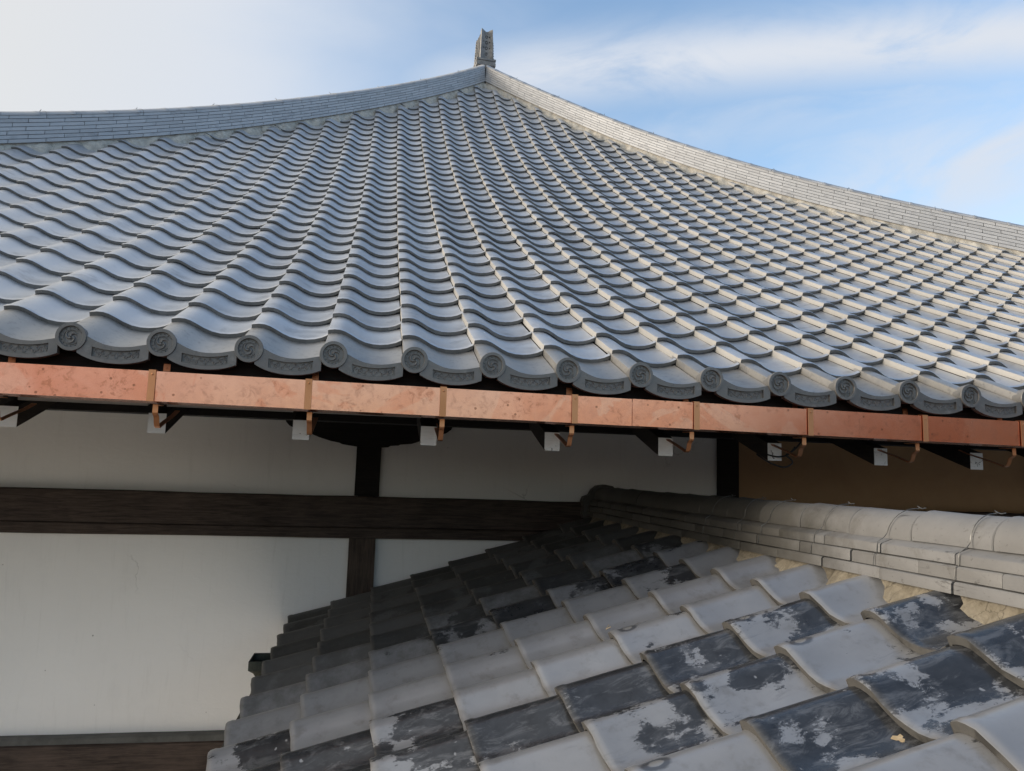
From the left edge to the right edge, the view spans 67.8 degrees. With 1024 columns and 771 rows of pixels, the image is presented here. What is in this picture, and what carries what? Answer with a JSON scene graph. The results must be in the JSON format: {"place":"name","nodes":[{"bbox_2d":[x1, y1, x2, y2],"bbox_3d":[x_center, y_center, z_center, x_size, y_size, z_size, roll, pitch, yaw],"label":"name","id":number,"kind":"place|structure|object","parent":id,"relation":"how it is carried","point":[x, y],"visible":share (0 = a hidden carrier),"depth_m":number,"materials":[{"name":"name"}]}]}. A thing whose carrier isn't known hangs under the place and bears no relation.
{"place":"outdoors","nodes":[
{"label":"outdoors","id":0,"kind":"place"},
{"bbox_2d":[0,0,1023,224],"label":"sky","id":1,"kind":"structure","parent":0,"point":[921,102],"materials":[{"name":"blue"}]},
{"label":"ground","id":2,"kind":"structure","parent":0,"visible":0},
{"bbox_2d":[0,28,1023,770],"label":"temple hall","id":3,"kind":"structure","parent":2,"relation":"on","point":[268,368],"depth_m":4.30,"materials":[{"name":"tile"}]},
{"bbox_2d":[756,438,801,467],"bbox_3d":[1.056,0.253,2.978,0.178,0.141,0.106,3,-7,-10],"label":"cable","id":4,"kind":"object","parent":3,"relation":"attached to","point":[791,451],"visible":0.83,"depth_m":2.94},
{"bbox_2d":[206,484,1023,770],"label":"annex","id":5,"kind":"object","parent":2,"relation":"on","point":[748,634],"visible":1,"depth_m":1.95,"materials":[{"name":"tile"}]},
{"bbox_2d":[891,734,904,741],"bbox_3d":[0.623,0.567,1.224,0.018,0.007,0.029,3,-7,-10],"label":"dry leaf","id":6,"kind":"object","parent":5,"relation":"on","point":[899,737],"visible":1,"depth_m":1.23,"materials":[{"name":"beige plant"}]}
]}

